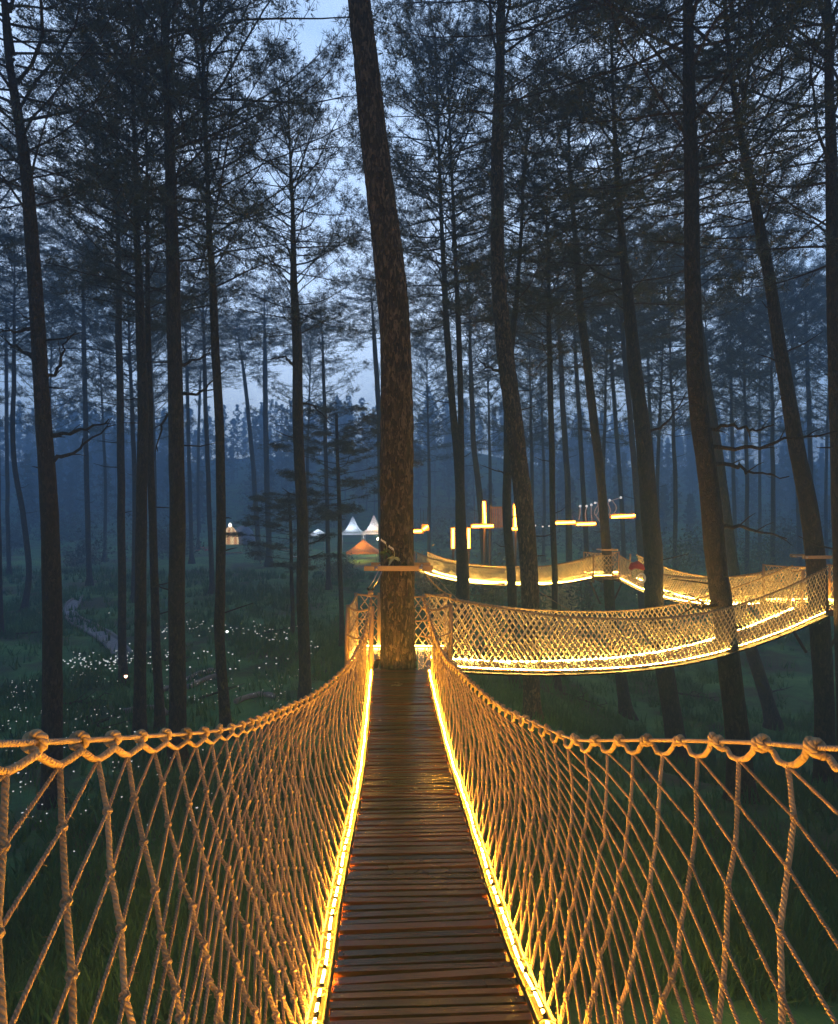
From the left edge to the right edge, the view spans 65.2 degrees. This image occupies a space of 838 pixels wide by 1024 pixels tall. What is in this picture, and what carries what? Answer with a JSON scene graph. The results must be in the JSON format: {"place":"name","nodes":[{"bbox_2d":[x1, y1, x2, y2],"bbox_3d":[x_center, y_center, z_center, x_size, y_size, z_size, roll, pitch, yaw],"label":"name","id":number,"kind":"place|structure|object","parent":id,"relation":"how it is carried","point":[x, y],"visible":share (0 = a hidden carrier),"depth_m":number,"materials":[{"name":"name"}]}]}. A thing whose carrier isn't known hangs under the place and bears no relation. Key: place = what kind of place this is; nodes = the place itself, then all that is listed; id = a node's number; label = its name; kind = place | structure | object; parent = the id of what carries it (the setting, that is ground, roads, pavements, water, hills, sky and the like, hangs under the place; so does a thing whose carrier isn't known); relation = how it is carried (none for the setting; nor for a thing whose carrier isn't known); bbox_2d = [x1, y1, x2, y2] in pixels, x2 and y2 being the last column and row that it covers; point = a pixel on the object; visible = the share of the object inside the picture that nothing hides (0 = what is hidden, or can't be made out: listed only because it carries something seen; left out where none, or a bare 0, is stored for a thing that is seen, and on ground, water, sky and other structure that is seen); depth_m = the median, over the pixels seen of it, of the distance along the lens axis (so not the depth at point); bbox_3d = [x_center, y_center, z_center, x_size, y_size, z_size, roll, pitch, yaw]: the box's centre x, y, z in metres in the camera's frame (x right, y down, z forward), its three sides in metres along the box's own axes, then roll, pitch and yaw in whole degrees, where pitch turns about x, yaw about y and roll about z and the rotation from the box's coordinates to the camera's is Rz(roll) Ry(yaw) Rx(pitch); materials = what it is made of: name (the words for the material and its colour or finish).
{"place":"outdoors","nodes":[
{"label":"outdoors","id":0,"kind":"place"},
{"bbox_2d":[65,597,129,656],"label":"path","id":1,"kind":"structure","parent":0,"point":[112,642],"depth_m":29.73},
{"bbox_2d":[0,446,837,1023],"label":"ground","id":2,"kind":"structure","parent":0,"point":[800,692],"depth_m":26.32,"materials":[{"name":"green plant"}]},
{"bbox_2d":[0,225,68,427],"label":"pine tree","id":3,"kind":"object","parent":2,"relation":"on","point":[21,404],"visible":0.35,"depth_m":47.04,"materials":[{"name":"green plant"}]},
{"bbox_2d":[0,287,73,575],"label":"pine tree","id":4,"kind":"object","parent":2,"relation":"on","point":[7,514],"visible":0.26,"depth_m":51.90,"materials":[{"name":"green plant"}]},
{"bbox_2d":[0,248,115,433],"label":"pine tree","id":5,"kind":"object","parent":2,"relation":"on","point":[28,376],"visible":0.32,"depth_m":58.04,"materials":[{"name":"green plant"}]},
{"bbox_2d":[0,120,128,634],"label":"pine tree","id":6,"kind":"object","parent":2,"relation":"on","point":[8,194],"visible":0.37,"depth_m":30.28,"materials":[{"name":"green plant"}]},
{"bbox_2d":[0,190,134,610],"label":"pine tree","id":7,"kind":"object","parent":2,"relation":"on","point":[28,561],"visible":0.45,"depth_m":35.91,"materials":[{"name":"green plant"}]},
{"bbox_2d":[62,596,117,662],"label":"kerb","id":8,"kind":"structure","parent":2,"relation":"on","point":[105,644],"depth_m":29.62,"materials":[{"name":"stone"}]},
{"bbox_2d":[0,210,189,585],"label":"pine tree","id":9,"kind":"object","parent":2,"relation":"on","point":[89,575],"visible":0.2,"depth_m":45.86,"materials":[{"name":"green plant"}]},
{"bbox_2d":[74,595,133,653],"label":"kerb","id":10,"kind":"structure","parent":2,"relation":"on","point":[129,649],"depth_m":30.63,"materials":[{"name":"stone"}]},
{"bbox_2d":[48,276,163,561],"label":"pine tree","id":11,"kind":"object","parent":2,"relation":"on","point":[103,418],"visible":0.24,"depth_m":63.87,"materials":[{"name":"green plant"}]},
{"bbox_2d":[0,153,223,602],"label":"pine tree","id":12,"kind":"object","parent":2,"relation":"on","point":[132,417],"visible":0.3,"depth_m":37.80,"materials":[{"name":"green plant"}]},
{"bbox_2d":[0,0,251,682],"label":"pine tree","id":13,"kind":"object","parent":2,"relation":"on","point":[122,643],"visible":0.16,"depth_m":22.39,"materials":[{"name":"green plant"}]},
{"bbox_2d":[0,0,260,810],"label":"pine tree","id":14,"kind":"object","parent":2,"relation":"on","point":[52,668],"visible":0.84,"depth_m":12.91,"materials":[{"name":"green plant"}]},
{"bbox_2d":[0,0,301,743],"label":"pine tree","id":15,"kind":"object","parent":2,"relation":"on","point":[139,721],"visible":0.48,"depth_m":16.86,"materials":[{"name":"green plant"}]},
{"bbox_2d":[40,13,265,733],"bbox_3d":[-7.088,-3.495,17.407,5.551,19.445,5.503,0,0,-41],"label":"pine tree","id":16,"kind":"object","parent":2,"relation":"on","point":[159,713],"visible":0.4,"depth_m":17.50,"materials":[{"name":"green plant"}]},
{"bbox_2d":[53,237,252,517],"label":"pine tree","id":17,"kind":"object","parent":2,"relation":"on","point":[160,394],"visible":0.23,"depth_m":49.99,"materials":[{"name":"green plant"}]},
{"bbox_2d":[130,306,245,563],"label":"pine tree","id":18,"kind":"object","parent":2,"relation":"on","point":[191,559],"visible":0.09,"depth_m":61.85,"materials":[{"name":"green plant"}]},
{"bbox_2d":[63,621,317,676],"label":"flower lights","id":19,"kind":"object","parent":2,"relation":"on","point":[114,661],"visible":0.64,"depth_m":24.30,"materials":[{"name":"beige"}]},
{"bbox_2d":[1,0,385,737],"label":"pine tree","id":20,"kind":"object","parent":2,"relation":"on","point":[213,278],"visible":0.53,"depth_m":16.88,"materials":[{"name":"green plant"}]},
{"bbox_2d":[110,263,285,593],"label":"pine tree","id":21,"kind":"object","parent":2,"relation":"on","point":[212,588],"visible":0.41,"depth_m":41.88,"materials":[{"name":"green plant"}]},
{"bbox_2d":[186,674,216,688],"bbox_3d":[-7.267,5.716,22.172,0.438,0.264,1.560,0,0,39],"label":"stone edging","id":22,"kind":"object","parent":2,"relation":"on","point":[205,678],"visible":0.53,"depth_m":22.13,"materials":[{"name":"grey stone"}]},
{"bbox_2d":[153,356,251,549],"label":"pine tree","id":23,"kind":"object","parent":2,"relation":"on","point":[198,452],"visible":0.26,"depth_m":77.86,"materials":[{"name":"green plant"}]},
{"bbox_2d":[21,0,421,768],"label":"pine tree","id":24,"kind":"object","parent":2,"relation":"on","point":[177,544],"visible":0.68,"depth_m":14.87,"materials":[{"name":"green plant"}]},
{"bbox_2d":[183,309,291,559],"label":"pine tree","id":25,"kind":"object","parent":2,"relation":"on","point":[253,467],"visible":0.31,"depth_m":65.83,"materials":[{"name":"green plant"}]},
{"bbox_2d":[226,523,254,544],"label":"dome tent","id":26,"kind":"object","parent":2,"relation":"on","point":[234,540],"visible":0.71,"depth_m":82.56,"materials":[{"name":"blue fabric"}]},
{"bbox_2d":[233,691,274,703],"bbox_3d":[-5.059,5.688,20.134,1.291,0.228,0.606,0,0,-22],"label":"stone edging","id":27,"kind":"object","parent":2,"relation":"on","point":[251,695],"visible":0.88,"depth_m":20.13,"materials":[{"name":"grey stone"}]},
{"bbox_2d":[238,538,280,563],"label":"shrub","id":28,"kind":"object","parent":2,"relation":"on","point":[262,548],"visible":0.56,"depth_m":61.48,"materials":[{"name":"green plant"}]},
{"bbox_2d":[195,275,341,566],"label":"pine tree","id":29,"kind":"object","parent":2,"relation":"on","point":[265,439],"visible":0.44,"depth_m":59.80,"materials":[{"name":"green plant"}]},
{"bbox_2d":[212,487,350,635],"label":"young pine tree","id":30,"kind":"object","parent":2,"relation":"on","point":[292,565],"visible":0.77,"depth_m":28.91,"materials":[{"name":"green plant"}]},
{"bbox_2d":[182,16,401,707],"bbox_3d":[-3.959,-4.021,19.225,6.496,19.895,6.540,0,0,12],"label":"pine tree","id":31,"kind":"object","parent":2,"relation":"on","point":[304,684],"visible":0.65,"depth_m":19.15,"materials":[{"name":"green plant"}]},
{"bbox_2d":[242,300,371,564],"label":"pine tree","id":32,"kind":"object","parent":2,"relation":"on","point":[315,377],"visible":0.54,"depth_m":61.62,"materials":[{"name":"green plant"}]},
{"bbox_2d":[266,293,377,589],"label":"pine tree","id":33,"kind":"object","parent":2,"relation":"on","point":[328,583],"visible":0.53,"depth_m":43.88,"materials":[{"name":"green plant"}]},
{"bbox_2d":[309,553,359,582],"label":"shrub","id":34,"kind":"object","parent":2,"relation":"on","point":[345,570],"visible":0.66,"depth_m":47.73,"materials":[{"name":"green plant"}]},
{"bbox_2d":[257,403,433,646],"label":"young pine tree","id":35,"kind":"object","parent":2,"relation":"on","point":[339,507],"visible":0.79,"depth_m":26.63,"materials":[{"name":"green plant"}]},
{"bbox_2d":[342,517,365,554],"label":"pagoda tent","id":36,"kind":"object","parent":2,"relation":"on","point":[352,528],"visible":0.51,"depth_m":72.63,"materials":[{"name":"white fabric"}]},
{"bbox_2d":[346,539,378,561],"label":"pagoda tent","id":37,"kind":"object","parent":2,"relation":"on","point":[363,546],"visible":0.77,"depth_m":64.37,"materials":[{"name":"orange fabric"}]},
{"bbox_2d":[302,272,432,584],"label":"pine tree","id":38,"kind":"object","parent":2,"relation":"on","point":[376,368],"visible":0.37,"depth_m":45.85,"materials":[{"name":"green plant"}]},
{"bbox_2d":[361,516,377,533],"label":"pagoda tent","id":39,"kind":"object","parent":2,"relation":"on","point":[372,528],"visible":0.45,"depth_m":71.61,"materials":[{"name":"white fabric"}]},
{"bbox_2d":[315,182,444,466],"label":"pine tree","id":40,"kind":"object","parent":2,"relation":"on","point":[372,262],"visible":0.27,"depth_m":30.67,"materials":[{"name":"green plant"}]},
{"bbox_2d":[348,0,415,669],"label":"pine tree","id":41,"kind":"object","parent":2,"relation":"on","point":[397,632],"visible":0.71,"depth_m":8.92,"materials":[{"name":"brown plant"}]},
{"bbox_2d":[344,593,452,715],"bbox_3d":[-0.273,2.244,9.518,1.494,1.961,1.544,0,0,0],"label":"tree platform","id":42,"kind":"object","parent":41,"relation":"attached to","point":[352,626],"visible":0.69,"depth_m":9.08,"materials":[{"name":"brown wood"}]},
{"bbox_2d":[0,594,837,1023],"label":"rope bridge","id":43,"kind":"structure","parent":42,"relation":"attached to","point":[416,918],"depth_m":2.70,"materials":[{"name":"brown fabric"}]},
{"bbox_2d":[364,562,432,570],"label":"anchor beam","id":44,"kind":"structure","parent":41,"relation":"attached to","point":[417,566],"depth_m":8.77,"materials":[{"name":"wood"}]},
{"bbox_2d":[0,385,830,534],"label":"forest","id":45,"kind":"object","parent":2,"relation":"on","point":[72,443],"visible":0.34,"depth_m":140.22,"materials":[{"name":"green plant"}]},
{"bbox_2d":[1,483,832,569],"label":"undergrowth","id":46,"kind":"object","parent":2,"relation":"on","point":[161,544],"visible":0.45,"depth_m":79.30,"materials":[{"name":"plant"}]},
{"bbox_2d":[363,305,484,565],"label":"pine tree","id":47,"kind":"object","parent":2,"relation":"on","point":[430,414],"visible":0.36,"depth_m":61.85,"materials":[{"name":"green plant"}]},
{"bbox_2d":[414,544,445,615],"bbox_3d":[0.247,3.554,33.345,2.587,3.922,2.570,0,0,0],"label":"shrub","id":48,"kind":"object","parent":2,"relation":"on","point":[426,587],"visible":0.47,"depth_m":33.16,"materials":[{"name":"green plant"}]},
{"bbox_2d":[309,0,593,659],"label":"pine tree","id":49,"kind":"object","parent":2,"relation":"on","point":[462,561],"visible":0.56,"depth_m":23.64,"materials":[{"name":"green plant"}]},
{"bbox_2d":[429,558,477,615],"bbox_3d":[1.482,3.872,32.793,2.988,3.118,2.220,0,0,32],"label":"shrub","id":50,"kind":"object","parent":2,"relation":"on","point":[450,586],"visible":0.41,"depth_m":32.49,"materials":[{"name":"green plant"}]},
{"bbox_2d":[407,237,557,602],"bbox_3d":[2.962,-5.439,39.568,10.387,22.853,11.834,0,0,0],"label":"pine tree","id":51,"kind":"object","parent":2,"relation":"on","point":[471,388],"visible":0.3,"depth_m":39.86,"materials":[{"name":"green plant"}]},
{"bbox_2d":[483,500,485,620],"bbox_3d":[3.412,2.549,34.120,0.111,6.394,0.111,0,0,23],"label":"timber post","id":52,"kind":"object","parent":2,"relation":"on","point":[484,548],"visible":0.64,"depth_m":34.11,"materials":[{"name":"brown wood"}]},
{"bbox_2d":[470,496,494,527],"bbox_3d":[3.315,-0.020,34.049,1.262,1.723,0.236,0,0,0],"label":"light tube","id":53,"kind":"object","parent":52,"relation":"attached to","point":[474,525],"visible":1,"depth_m":34.07,"materials":[{"name":"beige plastic"}]},
{"bbox_2d":[482,500,486,524],"bbox_3d":[3.400,0.034,34.049,0.220,1.296,0.236,0,0,0],"label":"light tube","id":54,"kind":"object","parent":52,"relation":"attached to","point":[483,512],"visible":1,"depth_m":34.00,"materials":[{"name":"beige plastic"}]},
{"bbox_2d":[425,289,546,565],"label":"pine tree","id":55,"kind":"object","parent":2,"relation":"on","point":[489,428],"visible":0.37,"depth_m":57.88,"materials":[{"name":"green plant"}]},
{"bbox_2d":[470,553,519,621],"bbox_3d":[3.820,3.876,34.042,3.216,3.927,3.584,0,0,38],"label":"shrub","id":56,"kind":"object","parent":2,"relation":"on","point":[491,593],"visible":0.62,"depth_m":33.65,"materials":[{"name":"green plant"}]},
{"bbox_2d":[489,505,502,612],"bbox_3d":[4.347,2.845,35.195,1.191,6.395,0.110,0,0,0],"label":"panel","id":57,"kind":"object","parent":2,"relation":"on","point":[496,526],"visible":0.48,"depth_m":35.14,"materials":[{"name":"brown wood"}]},
{"bbox_2d":[341,0,704,722],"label":"pine tree","id":58,"kind":"object","parent":2,"relation":"on","point":[527,536],"visible":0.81,"depth_m":17.33,"materials":[{"name":"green plant"}]},
{"bbox_2d":[402,25,659,688],"bbox_3d":[3.848,-4.666,21.744,8.469,21.445,8.728,0,0,35],"label":"pine tree","id":59,"kind":"object","parent":2,"relation":"on","point":[509,547],"visible":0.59,"depth_m":21.61,"materials":[{"name":"green plant"}]},
{"bbox_2d":[462,256,602,512],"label":"pine tree","id":60,"kind":"object","parent":2,"relation":"on","point":[530,422],"visible":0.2,"depth_m":51.89,"materials":[{"name":"green plant"}]},
{"bbox_2d":[501,569,570,634],"bbox_3d":[5.941,4.614,32.989,3.781,4.052,3.179,0,0,0],"label":"shrub","id":61,"kind":"object","parent":2,"relation":"on","point":[540,603],"visible":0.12,"depth_m":32.62,"materials":[{"name":"green plant"}]},
{"bbox_2d":[493,315,597,561],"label":"pine tree","id":62,"kind":"object","parent":2,"relation":"on","point":[544,495],"visible":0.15,"depth_m":65.86,"materials":[{"name":"green plant"}]},
{"bbox_2d":[425,154,681,691],"bbox_3d":[4.761,-2.764,23.833,8.323,19.421,10.068,0,0,-8],"label":"pine tree","id":63,"kind":"object","parent":2,"relation":"on","point":[550,379],"visible":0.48,"depth_m":23.56,"materials":[{"name":"green plant"}]},
{"bbox_2d":[539,559,582,659],"bbox_3d":[6.735,4.679,31.077,2.257,5.000,1.793,0,0,18],"label":"shrub","id":64,"kind":"object","parent":2,"relation":"on","point":[562,601],"visible":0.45,"depth_m":30.91,"materials":[{"name":"green plant"}]},
{"bbox_2d":[471,229,651,610],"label":"pine tree","id":65,"kind":"object","parent":2,"relation":"on","point":[568,512],"visible":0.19,"depth_m":41.84,"materials":[{"name":"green plant"}]},
{"bbox_2d":[556,498,576,524],"bbox_3d":[8.046,-0.070,36.049,1.256,1.530,0.236,0,0,0],"label":"light tube","id":66,"kind":"object","parent":65,"relation":"attached to","point":[565,522],"visible":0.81,"depth_m":36.07,"materials":[{"name":"beige plastic"}]},
{"bbox_2d":[609,514,636,517],"bbox_3d":[11.232,-0.423,36.049,1.436,1.568,0.236,0,0,0],"label":"light tube","id":67,"kind":"object","parent":65,"relation":"attached to","point":[623,516],"visible":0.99,"depth_m":36.00,"materials":[{"name":"beige plastic"}]},
{"bbox_2d":[407,28,727,720],"bbox_3d":[5.459,-4.423,24.210,12.236,24.602,10.156,0,0,-20],"label":"pine tree","id":68,"kind":"object","parent":2,"relation":"on","point":[625,706],"visible":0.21,"depth_m":24.14,"materials":[{"name":"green plant"}]},
{"bbox_2d":[416,552,603,586],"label":"rope bridge","id":69,"kind":"structure","parent":68,"relation":"attached to","point":[472,570],"depth_m":26.97,"materials":[{"name":"beige fabric"}]},
{"bbox_2d":[582,552,631,603],"bbox_3d":[6.950,2.465,24.300,1.440,1.916,1.440,0,0,0],"label":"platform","id":70,"kind":"object","parent":68,"relation":"attached to","point":[597,576],"visible":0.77,"depth_m":23.64,"materials":[{"name":"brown wood"}]},
{"bbox_2d":[629,561,649,583],"bbox_3d":[6.607,1.799,19.600,0.673,0.672,0.240,0,0,0],"label":"gear bag","id":71,"kind":"object","parent":68,"relation":"hanging from","point":[636,565],"visible":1,"depth_m":19.52,"materials":[{"name":"red fabric"}]},
{"bbox_2d":[520,275,645,595],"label":"pine tree","id":72,"kind":"object","parent":2,"relation":"on","point":[582,477],"visible":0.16,"depth_m":45.87,"materials":[{"name":"green plant"}]},
{"bbox_2d":[560,549,605,652],"bbox_3d":[8.522,4.689,34.033,2.873,5.511,2.530,0,0,0],"label":"shrub","id":73,"kind":"object","parent":2,"relation":"on","point":[590,607],"visible":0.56,"depth_m":33.90,"materials":[{"name":"green plant"}]},
{"bbox_2d":[516,242,684,591],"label":"pine tree","id":74,"kind":"object","parent":2,"relation":"on","point":[605,394],"visible":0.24,"depth_m":47.89,"materials":[{"name":"green plant"}]},
{"bbox_2d":[373,0,837,803],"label":"pine tree","id":75,"kind":"object","parent":2,"relation":"on","point":[721,598],"visible":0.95,"depth_m":12.28,"materials":[{"name":"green plant"}]},
{"bbox_2d":[554,297,681,571],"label":"pine tree","id":76,"kind":"object","parent":2,"relation":"on","point":[621,505],"visible":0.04,"depth_m":55.85,"materials":[{"name":"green plant"}]},
{"bbox_2d":[443,0,800,762],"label":"pine tree","id":77,"kind":"object","parent":2,"relation":"on","point":[655,596],"visible":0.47,"depth_m":19.81,"materials":[{"name":"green plant"}]},
{"bbox_2d":[509,210,737,632],"bbox_3d":[11.797,-5.003,37.814,11.005,24.353,13.438,0,0,-31],"label":"pine tree","id":78,"kind":"object","parent":2,"relation":"on","point":[638,526],"visible":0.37,"depth_m":37.85,"materials":[{"name":"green plant"}]},
{"bbox_2d":[578,496,621,521],"bbox_3d":[9.683,-0.151,35.000,2.334,1.378,0.140,0,0,0],"label":"curly wire light","id":79,"kind":"object","parent":78,"relation":"attached to","point":[620,497],"visible":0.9,"depth_m":34.98,"materials":[{"name":"white"}]},
{"bbox_2d":[599,299,685,478],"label":"pine tree","id":80,"kind":"object","parent":2,"relation":"on","point":[652,376],"visible":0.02,"depth_m":61.87,"materials":[{"name":"green plant"}]},
{"bbox_2d":[464,0,837,786],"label":"pine tree","id":81,"kind":"object","parent":2,"relation":"on","point":[822,674],"visible":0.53,"depth_m":14.88,"materials":[{"name":"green plant"}]},
{"bbox_2d":[761,564,833,652],"bbox_3d":[9.105,2.243,15.000,1.700,1.979,1.700,0,0,0],"label":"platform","id":82,"kind":"object","parent":81,"relation":"attached to","point":[829,610],"visible":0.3,"depth_m":15.31,"materials":[{"name":"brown wood"}]},
{"bbox_2d":[424,565,829,676],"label":"rope bridge","id":83,"kind":"structure","parent":82,"relation":"attached to","point":[774,624],"depth_m":11.21,"materials":[{"name":"brown fabric"}]},
{"bbox_2d":[618,554,807,606],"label":"rope bridge","id":84,"kind":"structure","parent":82,"relation":"attached to","point":[633,582],"depth_m":19.53,"materials":[{"name":"brown fabric"}]},
{"bbox_2d":[789,554,832,558],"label":"anchor beam","id":85,"kind":"structure","parent":81,"relation":"attached to","point":[803,556],"depth_m":14.67,"materials":[{"name":"wood"}]},
{"bbox_2d":[622,525,705,616],"bbox_3d":[15.488,3.585,39.416,5.724,6.300,5.221,0,0,-28],"label":"shrub","id":86,"kind":"object","parent":2,"relation":"on","point":[678,560],"visible":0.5,"depth_m":39.85,"materials":[{"name":"green plant"}]},
{"bbox_2d":[569,186,766,603],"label":"pine tree","id":87,"kind":"object","parent":2,"relation":"on","point":[671,370],"visible":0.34,"depth_m":43.66,"materials":[{"name":"green plant"}]},
{"bbox_2d":[591,222,756,518],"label":"pine tree","id":88,"kind":"object","parent":2,"relation":"on","point":[661,388],"visible":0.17,"depth_m":49.70,"materials":[{"name":"green plant"}]},
{"bbox_2d":[557,37,824,730],"bbox_3d":[10.420,-4.156,23.732,9.456,24.771,9.547,0,0,-43],"label":"pine tree","id":89,"kind":"object","parent":2,"relation":"on","point":[771,714],"visible":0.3,"depth_m":23.84,"materials":[{"name":"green plant"}]},
{"bbox_2d":[647,216,779,529],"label":"pine tree","id":90,"kind":"object","parent":2,"relation":"on","point":[716,354],"visible":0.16,"depth_m":48.93,"materials":[{"name":"green plant"}]},
{"bbox_2d":[665,293,805,564],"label":"pine tree","id":91,"kind":"object","parent":2,"relation":"on","point":[734,514],"visible":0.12,"depth_m":59.86,"materials":[{"name":"green plant"}]},
{"bbox_2d":[638,0,837,787],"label":"pine tree","id":92,"kind":"object","parent":2,"relation":"on","point":[827,54],"visible":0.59,"depth_m":13.48,"materials":[{"name":"green plant"}]},
{"bbox_2d":[655,199,823,585],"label":"pine tree","id":93,"kind":"object","parent":2,"relation":"on","point":[744,386],"visible":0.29,"depth_m":47.31,"materials":[{"name":"green plant"}]},
{"bbox_2d":[668,192,829,597],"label":"pine tree","id":94,"kind":"object","parent":2,"relation":"on","point":[767,389],"visible":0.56,"depth_m":43.68,"materials":[{"name":"green plant"}]},
{"bbox_2d":[727,519,802,598],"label":"shrub","id":95,"kind":"object","parent":2,"relation":"on","point":[754,557],"visible":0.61,"depth_m":43.29,"materials":[{"name":"green plant"}]},
{"bbox_2d":[712,288,821,560],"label":"pine tree","id":96,"kind":"object","parent":2,"relation":"on","point":[759,480],"visible":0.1,"depth_m":65.89,"materials":[{"name":"green plant"}]},
{"bbox_2d":[724,265,827,569],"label":"pine tree","id":97,"kind":"object","parent":2,"relation":"on","point":[798,525],"visible":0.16,"depth_m":57.83,"materials":[{"name":"green plant"}]},
{"bbox_2d":[733,254,827,521],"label":"pine tree","id":98,"kind":"object","parent":2,"relation":"on","point":[810,446],"visible":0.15,"depth_m":53.86,"materials":[{"name":"green plant"}]},
{"bbox_2d":[756,222,829,439],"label":"pine tree","id":99,"kind":"object","parent":2,"relation":"on","point":[822,370],"visible":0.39,"depth_m":50.45,"materials":[{"name":"green plant"}]},
{"bbox_2d":[776,281,829,564],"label":"pine tree","id":100,"kind":"object","parent":2,"relation":"on","point":[826,484],"visible":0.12,"depth_m":61.91,"materials":[{"name":"green plant"}]},
{"bbox_2d":[0,0,837,467],"label":"sky","id":101,"kind":"structure","parent":0,"point":[311,37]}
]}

